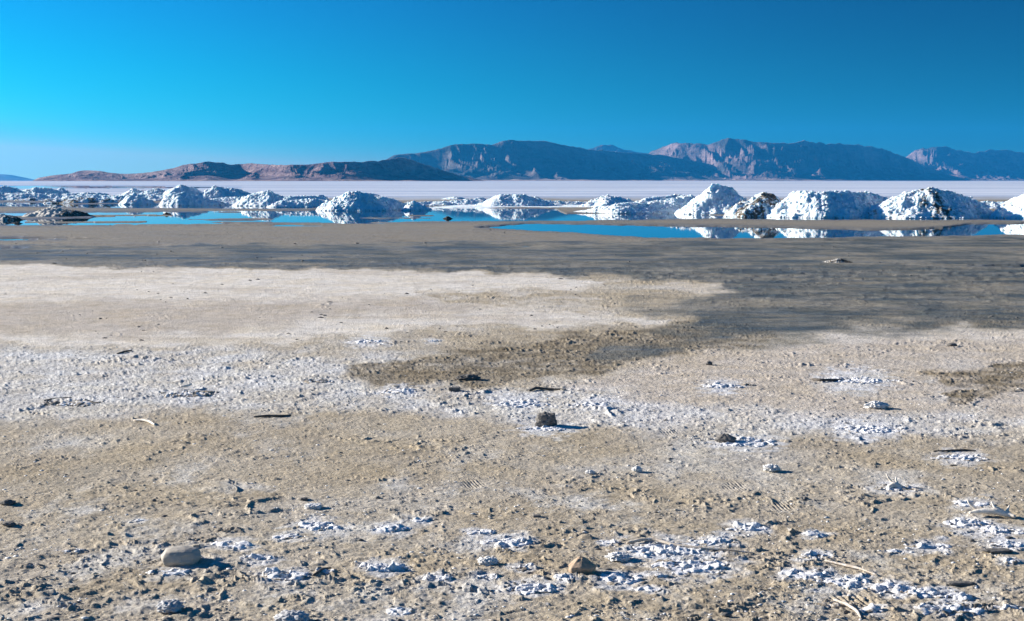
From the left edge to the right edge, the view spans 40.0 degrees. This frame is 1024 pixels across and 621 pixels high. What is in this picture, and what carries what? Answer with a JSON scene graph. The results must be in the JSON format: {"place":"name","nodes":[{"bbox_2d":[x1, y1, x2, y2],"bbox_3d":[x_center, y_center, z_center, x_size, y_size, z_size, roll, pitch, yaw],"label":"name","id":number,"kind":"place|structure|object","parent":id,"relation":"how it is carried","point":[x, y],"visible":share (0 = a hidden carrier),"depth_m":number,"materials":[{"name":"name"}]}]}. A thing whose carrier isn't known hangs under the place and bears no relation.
{"place":"outdoors","nodes":[
{"label":"outdoors","id":0,"kind":"place"},
{"bbox_2d":[0,174,34,180],"bbox_3d":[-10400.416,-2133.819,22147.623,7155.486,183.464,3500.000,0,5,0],"label":"mountain range","id":1,"kind":"structure","parent":0,"point":[4,177],"depth_m":22047.67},
{"bbox_2d":[33,157,482,180],"bbox_3d":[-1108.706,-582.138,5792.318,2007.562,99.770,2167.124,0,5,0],"label":"hills","id":2,"kind":"structure","parent":0,"point":[400,169],"depth_m":5438.88,"materials":[{"name":"stone"}]},
{"bbox_2d":[0,181,1023,620],"bbox_3d":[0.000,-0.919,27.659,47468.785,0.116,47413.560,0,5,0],"label":"ground","id":3,"kind":"structure","parent":0,"point":[800,311],"depth_m":9.95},
{"bbox_2d":[0,214,24,219],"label":"mud heap","id":4,"kind":"object","parent":3,"relation":"on","point":[6,217],"visible":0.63,"depth_m":58.59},
{"bbox_2d":[16,562,44,568],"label":"salt crust","id":5,"kind":"object","parent":3,"relation":"on","point":[25,566],"visible":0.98,"depth_m":5.84},
{"bbox_2d":[57,548,87,554],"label":"salt crust","id":6,"kind":"object","parent":3,"relation":"on","point":[77,551],"visible":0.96,"depth_m":6.07},
{"bbox_2d":[43,399,103,406],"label":"salt crust","id":7,"kind":"object","parent":3,"relation":"on","point":[84,402],"visible":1,"depth_m":10.08},
{"bbox_2d":[139,568,190,576],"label":"salt crust","id":8,"kind":"object","parent":3,"relation":"on","point":[166,572],"visible":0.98,"depth_m":5.74},
{"bbox_2d":[155,599,184,613],"bbox_3d":[-1.271,1.103,5.229,0.108,0.055,0.096,0,5,0],"label":"stone","id":9,"kind":"object","parent":3,"relation":"on","point":[171,605],"visible":1,"depth_m":5.20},
{"bbox_2d":[161,546,200,565],"bbox_3d":[-1.390,1.035,5.912,0.167,0.084,0.137,0,5,0],"label":"stone","id":10,"kind":"object","parent":3,"relation":"on","point":[181,555],"visible":0.97,"depth_m":5.86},
{"bbox_2d":[159,390,218,397],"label":"salt crust","id":11,"kind":"object","parent":3,"relation":"on","point":[205,393],"visible":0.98,"depth_m":10.49},
{"bbox_2d":[191,537,216,542],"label":"salt crust","id":12,"kind":"object","parent":3,"relation":"on","point":[206,539],"visible":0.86,"depth_m":6.29},
{"bbox_2d":[214,526,243,532],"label":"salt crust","id":13,"kind":"object","parent":3,"relation":"on","point":[235,529],"visible":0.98,"depth_m":6.45},
{"bbox_2d":[210,541,252,549],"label":"salt crust","id":14,"kind":"object","parent":3,"relation":"on","point":[240,545],"visible":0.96,"depth_m":6.18},
{"bbox_2d":[244,553,276,561],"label":"salt crust","id":15,"kind":"object","parent":3,"relation":"on","point":[259,556],"visible":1,"depth_m":5.97},
{"bbox_2d":[263,567,309,580],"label":"salt crust","id":16,"kind":"object","parent":3,"relation":"on","point":[275,573],"visible":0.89,"depth_m":5.71},
{"bbox_2d":[272,533,307,539],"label":"salt crust","id":17,"kind":"object","parent":3,"relation":"on","point":[286,536],"visible":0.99,"depth_m":6.35},
{"bbox_2d":[273,609,309,620],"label":"stone","id":18,"kind":"object","parent":3,"relation":"on","point":[291,615],"visible":1,"depth_m":5.09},
{"bbox_2d":[304,503,322,509],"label":"stone","id":19,"kind":"object","parent":3,"relation":"on","point":[313,505],"visible":1,"depth_m":6.90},
{"bbox_2d":[304,379,333,383],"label":"salt crust","id":20,"kind":"object","parent":3,"relation":"on","point":[317,381],"visible":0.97,"depth_m":11.17},
{"bbox_2d":[296,521,349,530],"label":"salt crust","id":21,"kind":"object","parent":3,"relation":"on","point":[315,526],"visible":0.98,"depth_m":6.51},
{"bbox_2d":[313,567,340,575],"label":"salt crust","id":22,"kind":"object","parent":3,"relation":"on","point":[327,572],"visible":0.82,"depth_m":5.77},
{"bbox_2d":[348,339,385,343],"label":"salt crust","id":23,"kind":"object","parent":3,"relation":"on","point":[366,341],"visible":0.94,"depth_m":13.89},
{"bbox_2d":[359,561,410,571],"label":"salt crust","id":24,"kind":"object","parent":3,"relation":"on","point":[391,567],"visible":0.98,"depth_m":5.83},
{"bbox_2d":[369,524,412,532],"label":"salt crust","id":25,"kind":"object","parent":3,"relation":"on","point":[391,528],"visible":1,"depth_m":6.48},
{"bbox_2d":[380,388,415,393],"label":"salt crust","id":26,"kind":"object","parent":3,"relation":"on","point":[405,391],"visible":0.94,"depth_m":10.64},
{"bbox_2d":[386,607,414,614],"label":"salt crust","id":27,"kind":"object","parent":3,"relation":"on","point":[393,610],"visible":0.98,"depth_m":5.25},
{"bbox_2d":[422,572,453,580],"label":"salt crust","id":28,"kind":"object","parent":3,"relation":"on","point":[440,577],"visible":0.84,"depth_m":5.69},
{"bbox_2d":[455,374,480,380],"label":"stone","id":29,"kind":"object","parent":3,"relation":"on","point":[466,377],"visible":0.97,"depth_m":11.27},
{"bbox_2d":[461,529,495,534],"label":"salt crust","id":30,"kind":"object","parent":3,"relation":"on","point":[482,532],"visible":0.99,"depth_m":6.42},
{"bbox_2d":[477,556,498,566],"bbox_3d":[-0.101,1.054,5.913,0.093,0.045,0.077,0,5,0],"label":"stone","id":31,"kind":"object","parent":3,"relation":"on","point":[487,561],"visible":1,"depth_m":5.89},
{"bbox_2d":[480,536,531,547],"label":"salt crust","id":32,"kind":"object","parent":3,"relation":"on","point":[511,542],"visible":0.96,"depth_m":6.23},
{"bbox_2d":[433,205,579,207],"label":"salt shelf","id":33,"kind":"object","parent":3,"relation":"on","point":[461,206],"visible":0.12,"depth_m":86.52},
{"bbox_2d":[439,197,487,204],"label":"salt mound","id":34,"kind":"object","parent":33,"relation":"on","point":[466,201],"visible":0.55,"depth_m":93.27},
{"bbox_2d":[473,194,554,205],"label":"salt mound","id":35,"kind":"object","parent":33,"relation":"on","point":[512,200],"visible":0.95,"depth_m":87.79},
{"bbox_2d":[548,200,586,204],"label":"salt mound","id":36,"kind":"object","parent":33,"relation":"on","point":[556,202],"visible":0.47,"depth_m":92.58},
{"bbox_2d":[577,194,633,206],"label":"salt mound","id":37,"kind":"object","parent":33,"relation":"on","point":[607,200],"visible":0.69,"depth_m":85.29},
{"bbox_2d":[635,194,680,202],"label":"salt mound","id":38,"kind":"object","parent":33,"relation":"on","point":[649,199],"visible":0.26,"depth_m":88.56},
{"bbox_2d":[0,350,1022,620],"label":"salt crumbs","id":39,"kind":"object","parent":3,"relation":"on","point":[504,548],"visible":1,"depth_m":6.12,"materials":[{"name":"white stone"}]},
{"bbox_2d":[1,350,1023,620],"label":"mud crumbs","id":40,"kind":"object","parent":3,"relation":"on","point":[529,528],"visible":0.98,"depth_m":6.03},
{"bbox_2d":[9,224,1017,340],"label":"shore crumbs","id":41,"kind":"object","parent":3,"relation":"on","point":[404,293],"visible":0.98,"depth_m":19.19,"materials":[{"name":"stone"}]},
{"bbox_2d":[490,399,549,407],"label":"salt crust","id":42,"kind":"object","parent":3,"relation":"on","point":[524,403],"visible":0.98,"depth_m":10.09},
{"bbox_2d":[16,355,1023,620],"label":"dark crumbs","id":43,"kind":"object","parent":3,"relation":"on","point":[596,549],"visible":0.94,"depth_m":6.25,"materials":[{"name":"stone"}]},
{"bbox_2d":[508,563,533,570],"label":"salt crust","id":44,"kind":"object","parent":3,"relation":"on","point":[520,567],"visible":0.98,"depth_m":5.83},
{"bbox_2d":[507,583,563,594],"bbox_3d":[0.086,1.097,5.544,0.191,0.032,0.198,5,7,43],"label":"salt crust","id":45,"kind":"object","parent":3,"relation":"on","point":[529,587],"visible":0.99,"depth_m":5.53},
{"bbox_2d":[516,425,565,430],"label":"salt crust","id":46,"kind":"object","parent":3,"relation":"on","point":[549,428],"visible":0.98,"depth_m":9.10},
{"bbox_2d":[535,411,556,426],"bbox_3d":[0.223,0.724,9.240,0.150,0.121,0.120,0,5,0],"label":"stone","id":47,"kind":"object","parent":3,"relation":"on","point":[545,418],"visible":0.89,"depth_m":9.19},
{"bbox_2d":[568,556,596,574],"bbox_3d":[0.288,1.044,5.749,0.116,0.081,0.095,0,5,0],"label":"stone","id":48,"kind":"object","parent":3,"relation":"on","point":[584,565],"visible":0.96,"depth_m":5.72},
{"bbox_2d":[568,401,608,406],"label":"salt crust","id":49,"kind":"object","parent":3,"relation":"on","point":[588,404],"visible":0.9,"depth_m":10.04},
{"bbox_2d":[605,552,632,561],"bbox_3d":[0.453,1.047,5.972,0.105,0.042,0.100,4,6,34],"label":"stone","id":50,"kind":"object","parent":3,"relation":"on","point":[618,556],"visible":1,"depth_m":5.95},
{"bbox_2d":[594,572,646,585],"bbox_3d":[0.438,1.082,5.658,0.230,0.037,0.175,0,5,0],"label":"salt crust","id":51,"kind":"object","parent":3,"relation":"on","point":[619,577],"visible":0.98,"depth_m":5.66},
{"bbox_2d":[632,586,662,592],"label":"salt crust","id":52,"kind":"object","parent":3,"relation":"on","point":[651,589],"visible":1,"depth_m":5.53},
{"bbox_2d":[627,541,722,557],"bbox_3d":[0.699,1.040,6.132,0.425,0.039,0.291,0,5,0],"label":"salt crust","id":53,"kind":"object","parent":3,"relation":"on","point":[660,549],"visible":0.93,"depth_m":6.09},
{"bbox_2d":[626,537,752,552],"bbox_3d":[0.780,1.027,6.166,0.559,0.026,0.069,2,6,18],"label":"root","id":54,"kind":"object","parent":3,"relation":"on","point":[664,542],"visible":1,"depth_m":6.16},
{"bbox_2d":[651,558,728,574],"bbox_3d":[0.734,1.065,5.858,0.357,0.037,0.268,0,5,0],"label":"salt crust","id":55,"kind":"object","parent":3,"relation":"on","point":[698,566],"visible":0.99,"depth_m":5.84},
{"bbox_2d":[689,537,736,546],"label":"salt crust","id":56,"kind":"object","parent":3,"relation":"on","point":[706,542],"visible":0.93,"depth_m":6.25},
{"bbox_2d":[701,382,744,387],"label":"salt crust","id":57,"kind":"object","parent":3,"relation":"on","point":[716,385],"visible":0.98,"depth_m":10.91},
{"bbox_2d":[712,436,776,446],"bbox_3d":[1.452,0.807,8.650,0.443,0.041,0.306,0,5,0],"label":"salt crust","id":58,"kind":"object","parent":3,"relation":"on","point":[758,442],"visible":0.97,"depth_m":8.61},
{"bbox_2d":[714,433,736,442],"bbox_3d":[1.317,0.788,8.668,0.141,0.063,0.117,0,5,0],"label":"stone","id":59,"kind":"object","parent":58,"relation":"on","point":[723,437],"visible":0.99,"depth_m":8.63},
{"bbox_2d":[725,521,769,531],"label":"salt crust","id":60,"kind":"object","parent":3,"relation":"on","point":[755,526],"visible":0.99,"depth_m":6.51},
{"bbox_2d":[763,464,780,471],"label":"stone","id":61,"kind":"object","parent":3,"relation":"on","point":[770,467],"visible":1,"depth_m":7.79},
{"bbox_2d":[778,568,831,580],"bbox_3d":[1.201,1.079,5.737,0.236,0.033,0.180,0,5,0],"label":"salt crust","id":62,"kind":"object","parent":3,"relation":"on","point":[801,574],"visible":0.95,"depth_m":5.73},
{"bbox_2d":[801,530,827,537],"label":"salt crust","id":63,"kind":"object","parent":3,"relation":"on","point":[817,533],"visible":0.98,"depth_m":6.37},
{"bbox_2d":[800,550,830,558],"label":"salt crust","id":64,"kind":"object","parent":3,"relation":"on","point":[806,554],"visible":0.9,"depth_m":6.02},
{"bbox_2d":[813,598,863,609],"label":"salt crust","id":65,"kind":"object","parent":3,"relation":"on","point":[835,605],"visible":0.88,"depth_m":5.33},
{"bbox_2d":[815,575,873,587],"bbox_3d":[1.339,1.087,5.630,0.271,0.035,0.161,0,5,0],"label":"salt crust","id":66,"kind":"object","parent":3,"relation":"on","point":[853,582],"visible":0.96,"depth_m":5.63},
{"bbox_2d":[833,599,861,617],"bbox_3d":[1.267,1.115,5.264,0.035,0.014,0.241,-1,5,-11],"label":"root","id":67,"kind":"object","parent":3,"relation":"on","point":[851,607],"visible":1,"depth_m":5.29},
{"bbox_2d":[825,560,877,575],"bbox_3d":[1.410,1.064,5.835,0.020,0.013,0.270,-4,7,-39],"label":"root","id":68,"kind":"object","parent":3,"relation":"on","point":[847,565],"visible":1,"depth_m":5.84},
{"bbox_2d":[824,376,900,383],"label":"salt crust","id":69,"kind":"object","parent":3,"relation":"on","point":[866,380],"visible":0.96,"depth_m":11.26},
{"bbox_2d":[832,425,902,433],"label":"salt crust","id":70,"kind":"object","parent":3,"relation":"on","point":[868,429],"visible":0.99,"depth_m":9.06},
{"bbox_2d":[859,603,886,613],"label":"salt crust","id":71,"kind":"object","parent":3,"relation":"on","point":[871,608],"visible":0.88,"depth_m":5.25},
{"bbox_2d":[863,401,888,408],"bbox_3d":[2.568,0.667,9.916,0.194,0.074,0.148,0,5,0],"label":"stone","id":72,"kind":"object","parent":3,"relation":"on","point":[876,405],"visible":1,"depth_m":9.88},
{"bbox_2d":[867,582,923,593],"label":"salt crust","id":73,"kind":"object","parent":3,"relation":"on","point":[878,587],"visible":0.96,"depth_m":5.54},
{"bbox_2d":[878,485,921,491],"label":"salt crust","id":74,"kind":"object","parent":3,"relation":"on","point":[907,487],"visible":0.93,"depth_m":7.33},
{"bbox_2d":[886,473,901,487],"bbox_3d":[2.000,0.896,7.364,0.082,0.077,0.057,0,5,0],"label":"driftwood stub","id":75,"kind":"object","parent":74,"relation":"on","point":[892,484],"visible":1,"depth_m":7.35,"materials":[{"name":"white wood"}]},
{"bbox_2d":[900,587,949,597],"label":"salt crust","id":76,"kind":"object","parent":3,"relation":"on","point":[920,592],"visible":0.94,"depth_m":5.48},
{"bbox_2d":[904,542,953,548],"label":"salt crust","id":77,"kind":"object","parent":3,"relation":"on","point":[921,545],"visible":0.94,"depth_m":6.17},
{"bbox_2d":[913,602,989,616],"bbox_3d":[1.645,1.121,5.256,0.286,0.039,0.186,0,5,0],"label":"salt crust","id":78,"kind":"object","parent":3,"relation":"on","point":[946,609],"visible":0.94,"depth_m":5.25},
{"bbox_2d":[934,591,973,601],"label":"salt crust","id":79,"kind":"object","parent":3,"relation":"on","point":[962,596],"visible":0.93,"depth_m":5.42},
{"bbox_2d":[929,454,988,460],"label":"salt crust","id":80,"kind":"object","parent":3,"relation":"on","point":[962,457],"visible":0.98,"depth_m":8.14},
{"bbox_2d":[946,581,975,585],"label":"stone","id":81,"kind":"object","parent":3,"relation":"on","point":[962,583],"visible":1,"depth_m":5.59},
{"bbox_2d":[943,517,992,527],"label":"salt crust","id":82,"kind":"object","parent":3,"relation":"on","point":[961,522],"visible":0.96,"depth_m":6.58},
{"bbox_2d":[953,500,996,507],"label":"salt crust","id":83,"kind":"object","parent":3,"relation":"on","point":[962,503],"visible":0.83,"depth_m":6.98},
{"bbox_2d":[967,499,1015,517],"bbox_3d":[2.293,0.948,6.732,0.225,0.073,0.062,2,6,17],"label":"driftwood branch","id":84,"kind":"object","parent":3,"relation":"on","point":[996,510],"visible":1,"depth_m":6.72,"materials":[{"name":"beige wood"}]},
{"bbox_2d":[982,548,1012,553],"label":"stone","id":85,"kind":"object","parent":3,"relation":"on","point":[997,550],"visible":1,"depth_m":6.05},
{"bbox_2d":[978,601,1023,612],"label":"salt crust","id":86,"kind":"object","parent":3,"relation":"on","point":[994,608],"visible":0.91,"depth_m":5.28},
{"bbox_2d":[980,525,1023,535],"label":"salt crust","id":87,"kind":"object","parent":3,"relation":"on","point":[996,529],"visible":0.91,"depth_m":6.44},
{"bbox_2d":[987,540,1023,548],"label":"salt crust","id":88,"kind":"object","parent":3,"relation":"on","point":[1007,543],"visible":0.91,"depth_m":6.18},
{"bbox_2d":[0,185,1023,266],"bbox_3d":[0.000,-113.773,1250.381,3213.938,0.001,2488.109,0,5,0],"label":"water","id":89,"kind":"structure","parent":0,"point":[460,214],"depth_m":59.48,"materials":[{"name":"blue liquid"}]},
{"bbox_2d":[0,185,25,192],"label":"salt mound","id":90,"kind":"object","parent":89,"relation":"on","point":[6,189],"visible":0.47,"depth_m":130.10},
{"bbox_2d":[0,192,62,199],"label":"salt mound","id":91,"kind":"object","parent":89,"relation":"on","point":[9,196],"visible":0.7,"depth_m":115.03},
{"bbox_2d":[11,197,54,200],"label":"salt mound","id":92,"kind":"object","parent":89,"relation":"on","point":[34,199],"visible":0.87,"depth_m":112.28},
{"bbox_2d":[23,187,63,194],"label":"salt mound","id":93,"kind":"object","parent":89,"relation":"on","point":[36,190],"visible":0.48,"depth_m":132.88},
{"bbox_2d":[22,206,92,216],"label":"mud heap","id":94,"kind":"object","parent":89,"relation":"on","point":[52,211],"visible":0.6,"depth_m":63.09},
{"bbox_2d":[44,197,118,202],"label":"salt mound","id":95,"kind":"object","parent":89,"relation":"on","point":[83,200],"visible":0.94,"depth_m":101.59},
{"bbox_2d":[62,192,108,195],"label":"salt mound","id":96,"kind":"object","parent":89,"relation":"on","point":[79,194],"visible":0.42,"depth_m":127.35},
{"bbox_2d":[61,194,166,200],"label":"salt mound","id":97,"kind":"object","parent":89,"relation":"on","point":[148,197],"visible":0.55,"depth_m":112.83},
{"bbox_2d":[118,192,155,204],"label":"salt mound","id":98,"kind":"object","parent":89,"relation":"on","point":[133,198],"visible":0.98,"depth_m":96.72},
{"bbox_2d":[137,188,165,194],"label":"salt mound","id":99,"kind":"object","parent":89,"relation":"on","point":[156,191],"visible":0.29,"depth_m":127.17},
{"bbox_2d":[162,184,201,194],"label":"salt mound","id":100,"kind":"object","parent":89,"relation":"on","point":[180,188],"visible":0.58,"depth_m":126.93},
{"bbox_2d":[158,192,227,205],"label":"salt mound","id":101,"kind":"object","parent":89,"relation":"on","point":[183,199],"visible":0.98,"depth_m":92.72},
{"bbox_2d":[199,185,250,198],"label":"salt mound","id":102,"kind":"object","parent":89,"relation":"on","point":[214,191],"visible":0.81,"depth_m":127.12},
{"bbox_2d":[213,197,240,204],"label":"salt mound","id":103,"kind":"object","parent":89,"relation":"on","point":[229,200],"visible":0.28,"depth_m":95.54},
{"bbox_2d":[232,190,284,205],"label":"salt mound","id":104,"kind":"object","parent":89,"relation":"on","point":[265,198],"visible":0.82,"depth_m":91.39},
{"bbox_2d":[264,198,329,206],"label":"salt mound","id":105,"kind":"object","parent":89,"relation":"on","point":[310,202],"visible":0.7,"depth_m":87.34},
{"bbox_2d":[282,195,330,200],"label":"salt mound","id":106,"kind":"object","parent":89,"relation":"on","point":[320,197],"visible":0.36,"depth_m":92.01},
{"bbox_2d":[316,191,393,210],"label":"salt mound","id":107,"kind":"object","parent":89,"relation":"on","point":[354,201],"visible":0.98,"depth_m":76.85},
{"bbox_2d":[375,195,406,209],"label":"salt mound","id":108,"kind":"object","parent":89,"relation":"on","point":[393,203],"visible":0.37,"depth_m":78.97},
{"bbox_2d":[401,200,431,210],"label":"salt mound","id":109,"kind":"object","parent":89,"relation":"on","point":[413,205],"visible":0.99,"depth_m":77.55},
{"bbox_2d":[406,201,457,205],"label":"salt mound","id":110,"kind":"object","parent":89,"relation":"on","point":[435,203],"visible":0.59,"depth_m":91.17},
{"bbox_2d":[574,194,695,213],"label":"salt mound","id":111,"kind":"object","parent":89,"relation":"on","point":[671,205],"visible":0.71,"depth_m":70.88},
{"bbox_2d":[674,183,746,214],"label":"salt mound","id":112,"kind":"object","parent":89,"relation":"on","point":[716,199],"visible":0.76,"depth_m":68.49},
{"bbox_2d":[724,192,780,216],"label":"salt mound","id":113,"kind":"object","parent":89,"relation":"on","point":[759,205],"visible":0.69,"depth_m":64.09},
{"bbox_2d":[764,190,887,217],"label":"salt mound","id":114,"kind":"object","parent":89,"relation":"on","point":[826,204],"visible":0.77,"depth_m":62.64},
{"bbox_2d":[867,187,992,218],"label":"salt mound","id":115,"kind":"object","parent":89,"relation":"on","point":[931,203],"visible":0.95,"depth_m":61.84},
{"bbox_2d":[979,201,1004,208],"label":"salt mound","id":116,"kind":"object","parent":89,"relation":"on","point":[991,205],"visible":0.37,"depth_m":81.04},
{"bbox_2d":[989,194,1023,218],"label":"salt mound","id":117,"kind":"object","parent":89,"relation":"on","point":[1013,207],"visible":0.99,"depth_m":61.78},
{"bbox_2d":[0,0,1023,178],"label":"sky","id":118,"kind":"structure","parent":0,"point":[110,86],"materials":[{"name":"blue"}]},
{"bbox_2d":[386,140,727,180],"bbox_3d":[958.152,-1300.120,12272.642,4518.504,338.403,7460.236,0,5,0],"label":"mountain range","id":119,"kind":"structure","parent":0,"point":[512,160],"depth_m":11482.96,"materials":[{"name":"stone"}]},
{"bbox_2d":[587,145,647,153],"bbox_3d":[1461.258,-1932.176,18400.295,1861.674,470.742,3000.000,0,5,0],"label":"mountain range","id":120,"kind":"structure","parent":0,"point":[609,148],"depth_m":18352.99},
{"bbox_2d":[649,138,969,180],"bbox_3d":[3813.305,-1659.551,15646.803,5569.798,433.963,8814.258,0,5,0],"label":"mountain range","id":121,"kind":"structure","parent":0,"point":[729,159],"depth_m":14187.04,"materials":[{"name":"stone"}]},
{"bbox_2d":[906,146,1023,180],"bbox_3d":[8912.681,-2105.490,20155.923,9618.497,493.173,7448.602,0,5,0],"label":"mountain range","id":122,"kind":"structure","parent":0,"point":[997,165],"depth_m":19052.33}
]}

